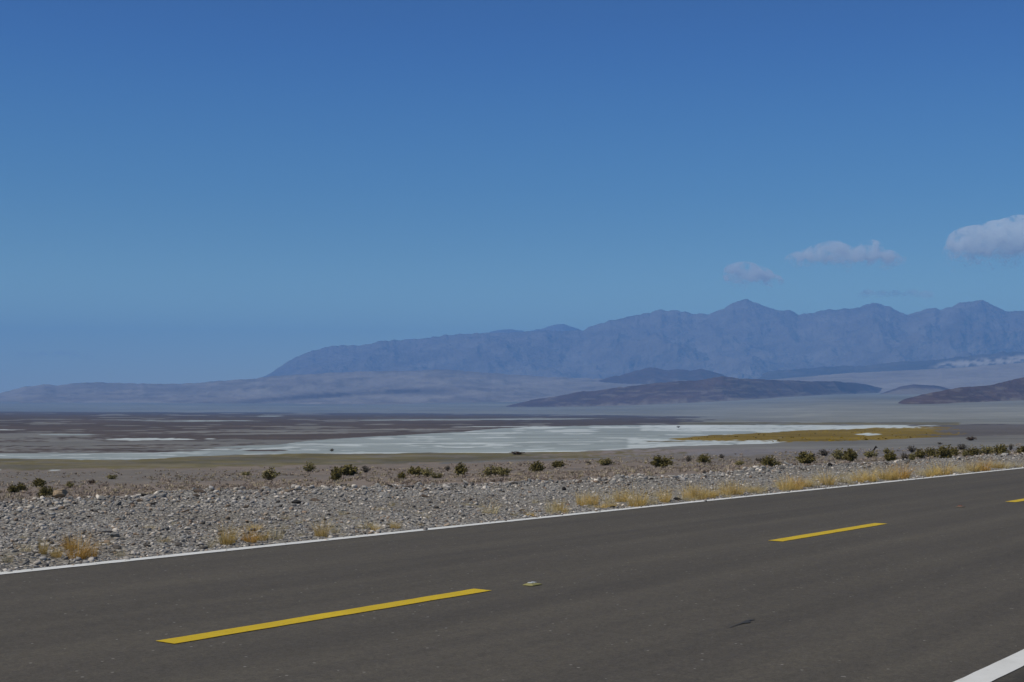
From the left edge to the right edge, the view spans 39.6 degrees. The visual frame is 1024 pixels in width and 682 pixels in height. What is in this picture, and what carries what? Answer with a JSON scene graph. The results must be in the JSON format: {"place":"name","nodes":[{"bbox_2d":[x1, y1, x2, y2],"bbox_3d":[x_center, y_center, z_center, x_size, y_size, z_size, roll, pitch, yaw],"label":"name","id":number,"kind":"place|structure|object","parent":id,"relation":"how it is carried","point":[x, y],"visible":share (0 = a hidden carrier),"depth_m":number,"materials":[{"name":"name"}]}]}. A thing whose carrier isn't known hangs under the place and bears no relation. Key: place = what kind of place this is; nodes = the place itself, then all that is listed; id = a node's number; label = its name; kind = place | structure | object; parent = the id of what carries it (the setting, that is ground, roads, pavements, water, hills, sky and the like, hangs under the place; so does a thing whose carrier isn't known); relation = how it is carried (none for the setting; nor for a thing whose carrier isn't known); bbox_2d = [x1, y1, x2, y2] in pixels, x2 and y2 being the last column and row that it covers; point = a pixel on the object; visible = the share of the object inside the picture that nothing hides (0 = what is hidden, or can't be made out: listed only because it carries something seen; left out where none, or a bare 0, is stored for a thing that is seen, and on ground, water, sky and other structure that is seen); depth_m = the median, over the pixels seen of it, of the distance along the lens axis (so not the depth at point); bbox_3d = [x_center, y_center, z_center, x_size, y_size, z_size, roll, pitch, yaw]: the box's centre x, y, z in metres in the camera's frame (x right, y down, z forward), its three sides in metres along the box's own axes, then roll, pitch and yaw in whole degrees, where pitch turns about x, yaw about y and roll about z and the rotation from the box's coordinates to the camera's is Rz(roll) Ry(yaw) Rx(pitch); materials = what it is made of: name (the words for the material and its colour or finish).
{"place":"outdoors","nodes":[
{"label":"outdoors","id":0,"kind":"place"},
{"bbox_2d":[0,370,644,403],"bbox_3d":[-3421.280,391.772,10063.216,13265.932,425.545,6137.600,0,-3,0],"label":"foothills","id":1,"kind":"structure","parent":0,"point":[409,387],"depth_m":9269.74,"materials":[{"name":"soil"}]},
{"bbox_2d":[0,416,935,469],"bbox_3d":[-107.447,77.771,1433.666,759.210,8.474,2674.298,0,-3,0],"label":"salt flat","id":2,"kind":"structure","parent":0,"point":[558,438],"depth_m":280.30,"materials":[{"name":"white sand"}]},
{"bbox_2d":[0,468,1023,681],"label":"road","id":3,"kind":"structure","parent":0,"point":[924,582],"depth_m":8.98,"materials":[{"name":"grey asphalt"}]},
{"bbox_2d":[157,589,490,643],"bbox_3d":[-0.987,1.603,8.400,0.153,0.001,2.725,-2,-3,36],"label":"dash","id":4,"kind":"object","parent":3,"relation":"on","point":[299,619],"visible":1,"depth_m":8.19,"materials":[{"name":"yellow paint"}]},
{"bbox_2d":[0,467,1023,573],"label":"edge line","id":5,"kind":"object","parent":3,"relation":"on","point":[113,561],"visible":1,"depth_m":13.77,"materials":[{"name":"white paint"}]},
{"bbox_2d":[523,582,540,585],"bbox_3d":[0.141,1.669,9.786,0.084,0.016,0.130,-2,-3,36],"label":"lane marker","id":6,"kind":"object","parent":3,"relation":"on","point":[531,583],"visible":1,"depth_m":9.77,"materials":[{"name":"plastic"}]},
{"bbox_2d":[769,523,884,540],"bbox_3d":[3.213,1.911,14.271,0.152,0.001,2.654,-2,-3,36],"label":"dash","id":7,"kind":"object","parent":3,"relation":"on","point":[825,532],"visible":1,"depth_m":14.14,"materials":[{"name":"yellow paint"}]},
{"bbox_2d":[954,649,1023,681],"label":"edge line","id":8,"kind":"object","parent":3,"relation":"on","point":[1002,667],"visible":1,"depth_m":6.64,"materials":[{"name":"white paint"}]},
{"bbox_2d":[0,411,1023,464],"bbox_3d":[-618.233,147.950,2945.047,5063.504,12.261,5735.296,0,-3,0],"label":"mud flat","id":9,"kind":"structure","parent":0,"point":[255,429],"depth_m":656.21,"materials":[{"name":"grey soil"}]},
{"bbox_2d":[0,422,959,469],"bbox_3d":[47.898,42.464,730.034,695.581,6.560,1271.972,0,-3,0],"label":"dry grass","id":10,"kind":"structure","parent":9,"relation":"on","point":[262,460],"depth_m":129.32,"materials":[{"name":"brown plant"}]},
{"bbox_2d":[0,452,1023,571],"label":"gravel shoulder","id":11,"kind":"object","parent":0,"point":[136,509],"visible":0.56,"depth_m":16.98,"materials":[{"name":"grey gravel"}]},
{"bbox_2d":[0,548,28,562],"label":"grass tuft","id":12,"kind":"object","parent":11,"relation":"on","point":[11,555],"visible":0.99,"depth_m":11.17,"materials":[{"name":"plant"}]},
{"bbox_2d":[35,535,57,554],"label":"grass tuft","id":13,"kind":"object","parent":11,"relation":"on","point":[45,550],"visible":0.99,"depth_m":11.58,"materials":[{"name":"plant"}]},
{"bbox_2d":[39,544,64,557],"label":"grass tuft","id":14,"kind":"object","parent":11,"relation":"on","point":[57,554],"visible":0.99,"depth_m":11.52,"materials":[{"name":"plant"}]},
{"bbox_2d":[56,530,84,549],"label":"grass tuft","id":15,"kind":"object","parent":11,"relation":"on","point":[70,545],"visible":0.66,"depth_m":12.18,"materials":[{"name":"orange plant"}]},
{"bbox_2d":[49,529,111,558],"bbox_3d":[-3.641,1.634,11.528,0.862,0.283,0.587,2,-3,-27],"label":"grass tuft","id":16,"kind":"object","parent":11,"relation":"on","point":[83,554],"visible":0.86,"depth_m":11.51,"materials":[{"name":"yellow plant"}]},
{"bbox_2d":[83,538,104,556],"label":"grass tuft","id":17,"kind":"object","parent":11,"relation":"on","point":[94,555],"visible":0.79,"depth_m":11.64,"materials":[{"name":"beige plant"}]},
{"bbox_2d":[210,522,242,544],"bbox_3d":[-2.575,1.735,12.961,0.455,0.238,0.508,-2,-3,35],"label":"grass tuft","id":18,"kind":"object","parent":11,"relation":"on","point":[228,541],"visible":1,"depth_m":12.91,"materials":[{"name":"plant"}]},
{"bbox_2d":[237,521,269,530],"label":"grass tuft","id":19,"kind":"object","parent":11,"relation":"on","point":[257,526],"visible":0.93,"depth_m":14.06,"materials":[{"name":"plant"}]},
{"bbox_2d":[235,524,286,542],"bbox_3d":[-2.315,1.771,13.155,0.750,0.184,0.511,3,-4,-42],"label":"grass tuft","id":20,"kind":"object","parent":11,"relation":"on","point":[244,538],"visible":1,"depth_m":13.10,"materials":[{"name":"yellow plant"}]},
{"bbox_2d":[253,530,269,540],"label":"grass tuft","id":21,"kind":"object","parent":11,"relation":"on","point":[261,538],"visible":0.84,"depth_m":13.27,"materials":[{"name":"plant"}]},
{"bbox_2d":[263,524,286,539],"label":"grass tuft","id":22,"kind":"object","parent":11,"relation":"on","point":[280,536],"visible":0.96,"depth_m":13.35,"materials":[{"name":"plant"}]},
{"bbox_2d":[307,513,333,536],"bbox_3d":[-1.813,1.789,13.798,0.500,0.237,0.438,2,-3,-24],"label":"grass tuft","id":23,"kind":"object","parent":11,"relation":"on","point":[322,532],"visible":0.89,"depth_m":13.78,"materials":[{"name":"plant"}]},
{"bbox_2d":[345,517,374,528],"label":"grass tuft","id":24,"kind":"object","parent":11,"relation":"on","point":[366,525],"visible":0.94,"depth_m":14.61,"materials":[{"name":"plant"}]},
{"bbox_2d":[387,519,407,528],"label":"grass tuft","id":25,"kind":"object","parent":11,"relation":"on","point":[393,526],"visible":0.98,"depth_m":14.73,"materials":[{"name":"plant"}]},
{"bbox_2d":[476,502,503,513],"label":"grass tuft","id":26,"kind":"object","parent":11,"relation":"on","point":[493,511],"visible":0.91,"depth_m":16.59,"materials":[{"name":"plant"}]},
{"bbox_2d":[540,498,565,512],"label":"grass tuft","id":27,"kind":"object","parent":11,"relation":"on","point":[554,505],"visible":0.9,"depth_m":17.11,"materials":[{"name":"plant"}]},
{"bbox_2d":[573,487,602,505],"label":"grass tuft","id":28,"kind":"object","parent":11,"relation":"on","point":[582,502],"visible":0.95,"depth_m":18.27,"materials":[{"name":"plant"}]},
{"bbox_2d":[574,491,603,504],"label":"grass tuft","id":29,"kind":"object","parent":11,"relation":"on","point":[593,501],"visible":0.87,"depth_m":18.35,"materials":[{"name":"plant"}]},
{"bbox_2d":[596,488,619,502],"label":"grass tuft","id":30,"kind":"object","parent":11,"relation":"on","point":[607,499],"visible":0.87,"depth_m":18.69,"materials":[{"name":"plant"}]},
{"bbox_2d":[604,486,631,501],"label":"grass tuft","id":31,"kind":"object","parent":11,"relation":"on","point":[620,499],"visible":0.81,"depth_m":18.78,"materials":[{"name":"plant"}]},
{"bbox_2d":[612,483,655,506],"bbox_3d":[1.540,1.970,18.242,0.879,0.334,0.769,1,-3,-7],"label":"grass tuft","id":32,"kind":"object","parent":11,"relation":"on","point":[636,503],"visible":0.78,"depth_m":18.17,"materials":[{"name":"plant"}]},
{"bbox_2d":[644,492,664,504],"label":"grass tuft","id":33,"kind":"object","parent":11,"relation":"on","point":[654,503],"visible":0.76,"depth_m":18.76,"materials":[{"name":"plant"}]},
{"bbox_2d":[655,484,676,502],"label":"grass tuft","id":34,"kind":"object","parent":11,"relation":"on","point":[666,499],"visible":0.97,"depth_m":19.18,"materials":[{"name":"plant"}]},
{"bbox_2d":[677,481,703,498],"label":"grass tuft","id":35,"kind":"object","parent":11,"relation":"on","point":[687,494],"visible":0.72,"depth_m":19.90,"materials":[{"name":"plant"}]},
{"bbox_2d":[683,484,722,499],"bbox_3d":[2.660,2.070,19.860,0.751,0.280,0.734,2,-3,-27],"label":"grass tuft","id":36,"kind":"object","parent":11,"relation":"on","point":[701,496],"visible":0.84,"depth_m":19.78,"materials":[{"name":"plant"}]},
{"bbox_2d":[695,485,724,497],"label":"grass tuft","id":37,"kind":"object","parent":11,"relation":"on","point":[711,494],"visible":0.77,"depth_m":20.02,"materials":[{"name":"plant"}]},
{"bbox_2d":[715,479,736,494],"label":"grass tuft","id":38,"kind":"object","parent":11,"relation":"on","point":[728,491],"visible":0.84,"depth_m":20.77,"materials":[{"name":"plant"}]},
{"bbox_2d":[724,479,752,494],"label":"grass tuft","id":39,"kind":"object","parent":11,"relation":"on","point":[738,492],"visible":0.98,"depth_m":20.81,"materials":[{"name":"plant"}]},
{"bbox_2d":[747,481,775,491],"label":"grass tuft","id":40,"kind":"object","parent":11,"relation":"on","point":[762,487],"visible":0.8,"depth_m":21.59,"materials":[{"name":"plant"}]},
{"bbox_2d":[773,473,809,489],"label":"grass tuft","id":41,"kind":"object","parent":11,"relation":"on","point":[787,487],"visible":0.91,"depth_m":22.20,"materials":[{"name":"plant"}]},
{"bbox_2d":[785,475,813,488],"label":"grass tuft","id":42,"kind":"object","parent":11,"relation":"on","point":[801,481],"visible":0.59,"depth_m":22.73,"materials":[{"name":"yellow plant"}]},
{"bbox_2d":[811,469,847,484],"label":"grass tuft","id":43,"kind":"object","parent":11,"relation":"on","point":[828,481],"visible":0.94,"depth_m":23.74,"materials":[{"name":"plant"}]},
{"bbox_2d":[838,471,856,482],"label":"grass tuft","id":44,"kind":"object","parent":11,"relation":"on","point":[846,480],"visible":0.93,"depth_m":24.28,"materials":[{"name":"plant"}]},
{"bbox_2d":[844,467,869,482],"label":"grass tuft","id":45,"kind":"object","parent":11,"relation":"on","point":[860,478],"visible":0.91,"depth_m":24.56,"materials":[{"name":"plant"}]},
{"bbox_2d":[858,464,883,481],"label":"grass tuft","id":46,"kind":"object","parent":11,"relation":"on","point":[874,478],"visible":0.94,"depth_m":24.92,"materials":[{"name":"plant"}]},
{"bbox_2d":[874,466,898,479],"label":"grass tuft","id":47,"kind":"object","parent":11,"relation":"on","point":[883,476],"visible":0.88,"depth_m":25.79,"materials":[{"name":"plant"}]},
{"bbox_2d":[868,460,938,478],"bbox_3d":[7.248,2.362,26.466,1.124,0.396,1.167,2,-4,-37],"label":"grass tuft","id":48,"kind":"object","parent":11,"relation":"on","point":[904,474],"visible":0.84,"depth_m":26.32,"materials":[{"name":"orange plant"}]},
{"bbox_2d":[920,462,963,475],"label":"grass tuft","id":49,"kind":"object","parent":11,"relation":"on","point":[931,469],"visible":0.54,"depth_m":27.75,"materials":[{"name":"plant"}]},
{"bbox_2d":[924,458,967,474],"bbox_3d":[8.370,2.447,28.149,1.872,0.401,1.364,0,-3,6],"label":"grass tuft","id":50,"kind":"object","parent":11,"relation":"on","point":[945,472],"visible":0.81,"depth_m":28.04,"materials":[{"name":"plant"}]},
{"bbox_2d":[960,458,988,471],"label":"grass tuft","id":51,"kind":"object","parent":11,"relation":"on","point":[976,468],"visible":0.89,"depth_m":29.55,"materials":[{"name":"plant"}]},
{"bbox_2d":[968,457,994,470],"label":"grass tuft","id":52,"kind":"object","parent":11,"relation":"on","point":[988,469],"visible":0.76,"depth_m":30.00,"materials":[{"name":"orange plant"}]},
{"bbox_2d":[0,393,1023,423],"bbox_3d":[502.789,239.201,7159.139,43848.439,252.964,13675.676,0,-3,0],"label":"alluvial fan","id":53,"kind":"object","parent":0,"point":[872,407],"visible":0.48,"depth_m":4159.53},
{"bbox_2d":[0,425,1023,500],"bbox_3d":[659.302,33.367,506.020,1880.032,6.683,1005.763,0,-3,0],"label":"desert plain","id":54,"kind":"structure","parent":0,"point":[754,454],"depth_m":83.01,"materials":[{"name":"soil"}]},
{"bbox_2d":[7,484,19,492],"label":"desert bush","id":55,"kind":"object","parent":54,"relation":"on","point":[12,489],"visible":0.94,"depth_m":48.98,"materials":[{"name":"green plant"}]},
{"bbox_2d":[17,481,27,491],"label":"desert bush","id":56,"kind":"object","parent":54,"relation":"on","point":[21,486],"visible":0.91,"depth_m":49.39,"materials":[{"name":"green plant"}]},
{"bbox_2d":[31,477,45,486],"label":"desert bush","id":57,"kind":"object","parent":54,"relation":"on","point":[39,482],"visible":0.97,"depth_m":54.59,"materials":[{"name":"green plant"}]},
{"bbox_2d":[36,485,54,496],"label":"desert bush","id":58,"kind":"object","parent":54,"relation":"on","point":[44,490],"visible":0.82,"depth_m":41.69,"materials":[{"name":"green plant"}]},
{"bbox_2d":[53,489,67,497],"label":"boulder","id":59,"kind":"object","parent":54,"relation":"on","point":[62,493],"visible":0.97,"depth_m":40.30,"materials":[{"name":"beige stone"}]},
{"bbox_2d":[262,467,280,479],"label":"desert bush","id":60,"kind":"object","parent":54,"relation":"on","point":[271,475],"visible":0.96,"depth_m":59.34,"materials":[{"name":"green plant"}]},
{"bbox_2d":[303,461,316,471],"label":"desert bush","id":61,"kind":"object","parent":54,"relation":"on","point":[310,468],"visible":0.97,"depth_m":74.75,"materials":[{"name":"green plant"}]},
{"bbox_2d":[329,466,342,480],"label":"desert bush","id":62,"kind":"object","parent":54,"relation":"on","point":[336,474],"visible":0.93,"depth_m":51.59,"materials":[{"name":"green plant"}]},
{"bbox_2d":[340,464,360,475],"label":"desert bush","id":63,"kind":"object","parent":54,"relation":"on","point":[348,470],"visible":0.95,"depth_m":64.97,"materials":[{"name":"green plant"}]},
{"bbox_2d":[397,472,407,478],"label":"desert bush","id":64,"kind":"object","parent":54,"relation":"on","point":[402,475],"visible":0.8,"depth_m":53.27,"materials":[{"name":"green plant"}]},
{"bbox_2d":[407,466,421,475],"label":"desert bush","id":65,"kind":"object","parent":54,"relation":"on","point":[412,471],"visible":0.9,"depth_m":58.34,"materials":[{"name":"green plant"}]},
{"bbox_2d":[419,467,434,476],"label":"desert bush","id":66,"kind":"object","parent":54,"relation":"on","point":[427,472],"visible":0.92,"depth_m":57.20,"materials":[{"name":"green plant"}]},
{"bbox_2d":[431,472,443,477],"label":"desert bush","id":67,"kind":"object","parent":54,"relation":"on","point":[436,476],"visible":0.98,"depth_m":54.30,"materials":[{"name":"green plant"}]},
{"bbox_2d":[454,462,467,475],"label":"desert bush","id":68,"kind":"object","parent":54,"relation":"on","point":[461,469],"visible":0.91,"depth_m":57.27,"materials":[{"name":"green plant"}]},
{"bbox_2d":[479,465,499,475],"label":"desert bush","id":69,"kind":"object","parent":54,"relation":"on","point":[488,471],"visible":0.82,"depth_m":54.64,"materials":[{"name":"green plant"}]},
{"bbox_2d":[496,466,510,475],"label":"desert bush","id":70,"kind":"object","parent":54,"relation":"on","point":[503,471],"visible":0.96,"depth_m":53.97,"materials":[{"name":"green plant"}]},
{"bbox_2d":[0,443,1022,501],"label":"scrub","id":71,"kind":"object","parent":54,"relation":"on","point":[270,483],"visible":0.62,"depth_m":56.21,"materials":[{"name":"plant"}]},
{"bbox_2d":[528,460,545,471],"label":"desert bush","id":72,"kind":"object","parent":54,"relation":"on","point":[537,466],"visible":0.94,"depth_m":59.58,"materials":[{"name":"green plant"}]},
{"bbox_2d":[550,460,565,467],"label":"desert bush","id":73,"kind":"object","parent":54,"relation":"on","point":[556,463],"visible":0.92,"depth_m":69.46,"materials":[{"name":"green plant"}]},
{"bbox_2d":[596,458,614,465],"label":"desert bush","id":74,"kind":"object","parent":54,"relation":"on","point":[603,462],"visible":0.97,"depth_m":71.26,"materials":[{"name":"green plant"}]},
{"bbox_2d":[644,455,674,467],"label":"desert bush","id":75,"kind":"object","parent":54,"relation":"on","point":[659,462],"visible":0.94,"depth_m":63.45,"materials":[{"name":"green plant"}]},
{"bbox_2d":[696,454,712,462],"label":"desert bush","id":76,"kind":"object","parent":54,"relation":"on","point":[702,458],"visible":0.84,"depth_m":70.79,"materials":[{"name":"green plant"}]},
{"bbox_2d":[760,455,776,466],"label":"desert bush","id":77,"kind":"object","parent":54,"relation":"on","point":[767,460],"visible":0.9,"depth_m":58.67,"materials":[{"name":"green plant"}]},
{"bbox_2d":[795,451,815,463],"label":"desert bush","id":78,"kind":"object","parent":54,"relation":"on","point":[804,457],"visible":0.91,"depth_m":60.65,"materials":[{"name":"green plant"}]},
{"bbox_2d":[817,449,829,455],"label":"desert bush","id":79,"kind":"object","parent":54,"relation":"on","point":[824,453],"visible":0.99,"depth_m":83.04,"materials":[{"name":"grey plant"}]},
{"bbox_2d":[831,448,844,459],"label":"desert bush","id":80,"kind":"object","parent":54,"relation":"on","point":[837,454],"visible":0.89,"depth_m":69.67,"materials":[{"name":"green plant"}]},
{"bbox_2d":[842,448,857,461],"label":"desert bush","id":81,"kind":"object","parent":54,"relation":"on","point":[849,455],"visible":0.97,"depth_m":65.11,"materials":[{"name":"green plant"}]},
{"bbox_2d":[863,450,878,457],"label":"desert bush","id":82,"kind":"object","parent":54,"relation":"on","point":[869,454],"visible":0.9,"depth_m":74.06,"materials":[{"name":"green plant"}]},
{"bbox_2d":[882,450,896,460],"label":"desert bush","id":83,"kind":"object","parent":54,"relation":"on","point":[890,455],"visible":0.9,"depth_m":33.93,"materials":[{"name":"green plant"}]},
{"bbox_2d":[905,445,916,452],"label":"desert bush","id":84,"kind":"object","parent":54,"relation":"on","point":[912,450],"visible":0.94,"depth_m":87.82,"materials":[{"name":"grey plant"}]},
{"bbox_2d":[914,448,927,457],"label":"desert bush","id":85,"kind":"object","parent":54,"relation":"on","point":[919,453],"visible":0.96,"depth_m":68.38,"materials":[{"name":"green plant"}]},
{"bbox_2d":[924,447,936,456],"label":"desert bush","id":86,"kind":"object","parent":54,"relation":"on","point":[930,451],"visible":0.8,"depth_m":70.65,"materials":[{"name":"green plant"}]},
{"bbox_2d":[933,444,956,457],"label":"desert bush","id":87,"kind":"object","parent":54,"relation":"on","point":[943,452],"visible":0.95,"depth_m":66.69,"materials":[{"name":"green plant"}]},
{"bbox_2d":[957,443,966,449],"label":"desert bush","id":88,"kind":"object","parent":54,"relation":"on","point":[962,447],"visible":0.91,"depth_m":90.49,"materials":[{"name":"grey plant"}]},
{"bbox_2d":[966,447,981,455],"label":"desert bush","id":89,"kind":"object","parent":54,"relation":"on","point":[973,451],"visible":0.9,"depth_m":70.78,"materials":[{"name":"green plant"}]},
{"bbox_2d":[976,445,994,454],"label":"desert bush","id":90,"kind":"object","parent":54,"relation":"on","point":[987,452],"visible":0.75,"depth_m":72.69,"materials":[{"name":"green plant"}]},
{"bbox_2d":[989,443,1010,454],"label":"desert bush","id":91,"kind":"object","parent":54,"relation":"on","point":[1001,449],"visible":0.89,"depth_m":71.13,"materials":[{"name":"green plant"}]},
{"bbox_2d":[1014,446,1023,453],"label":"desert bush","id":92,"kind":"object","parent":54,"relation":"on","point":[1020,450],"visible":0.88,"depth_m":73.31,"materials":[{"name":"green plant"}]},
{"bbox_2d":[0,0,1023,392],"label":"sky","id":93,"kind":"structure","parent":0,"point":[192,191],"materials":[{"name":"blue"}]},
{"bbox_2d":[480,324,579,333],"bbox_3d":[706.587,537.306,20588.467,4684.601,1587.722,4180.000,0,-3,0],"label":"distant mountains","id":94,"kind":"structure","parent":0,"point":[559,327],"depth_m":20655.62,"materials":[{"name":"blue stone"}]},
{"bbox_2d":[263,299,1023,378],"bbox_3d":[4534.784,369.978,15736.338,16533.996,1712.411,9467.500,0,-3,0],"label":"mountain range","id":95,"kind":"structure","parent":0,"point":[745,339],"depth_m":15047.96,"materials":[{"name":"blue stone"}]},
{"bbox_2d":[599,367,726,383],"bbox_3d":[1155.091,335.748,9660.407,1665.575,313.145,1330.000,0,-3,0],"label":"ridge","id":96,"kind":"structure","parent":0,"point":[651,375],"depth_m":9548.42,"materials":[{"name":"stone"}]},
{"bbox_2d":[506,376,882,406],"bbox_3d":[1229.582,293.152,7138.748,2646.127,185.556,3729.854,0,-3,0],"label":"dark hill","id":97,"kind":"structure","parent":0,"point":[720,388],"depth_m":5754.21,"materials":[{"name":"stone"}]},
{"bbox_2d":[672,426,966,441],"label":"marsh grass","id":98,"kind":"structure","parent":0,"point":[845,434],"depth_m":335.27,"materials":[{"name":"plant"}]},
{"bbox_2d":[759,351,1023,379],"bbox_3d":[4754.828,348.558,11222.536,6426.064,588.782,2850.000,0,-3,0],"label":"badlands","id":99,"kind":"structure","parent":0,"point":[1003,357],"depth_m":11075.35,"materials":[{"name":"stone"}]},
{"bbox_2d":[772,363,1023,392],"bbox_3d":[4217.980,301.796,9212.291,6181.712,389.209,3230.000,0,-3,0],"label":"bench","id":100,"kind":"object","parent":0,"point":[953,378],"visible":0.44,"depth_m":8726.05,"materials":[{"name":"soil"}]},
{"bbox_2d":[881,384,947,393],"bbox_3d":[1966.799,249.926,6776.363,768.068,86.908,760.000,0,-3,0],"label":"dark knoll","id":101,"kind":"structure","parent":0,"point":[916,389],"depth_m":6647.95,"materials":[{"name":"stone"}]},
{"bbox_2d":[898,377,1023,403],"bbox_3d":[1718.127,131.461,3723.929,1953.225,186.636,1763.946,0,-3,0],"label":"dark slope","id":102,"kind":"structure","parent":0,"point":[1011,390],"depth_m":3421.11,"materials":[{"name":"stone"}]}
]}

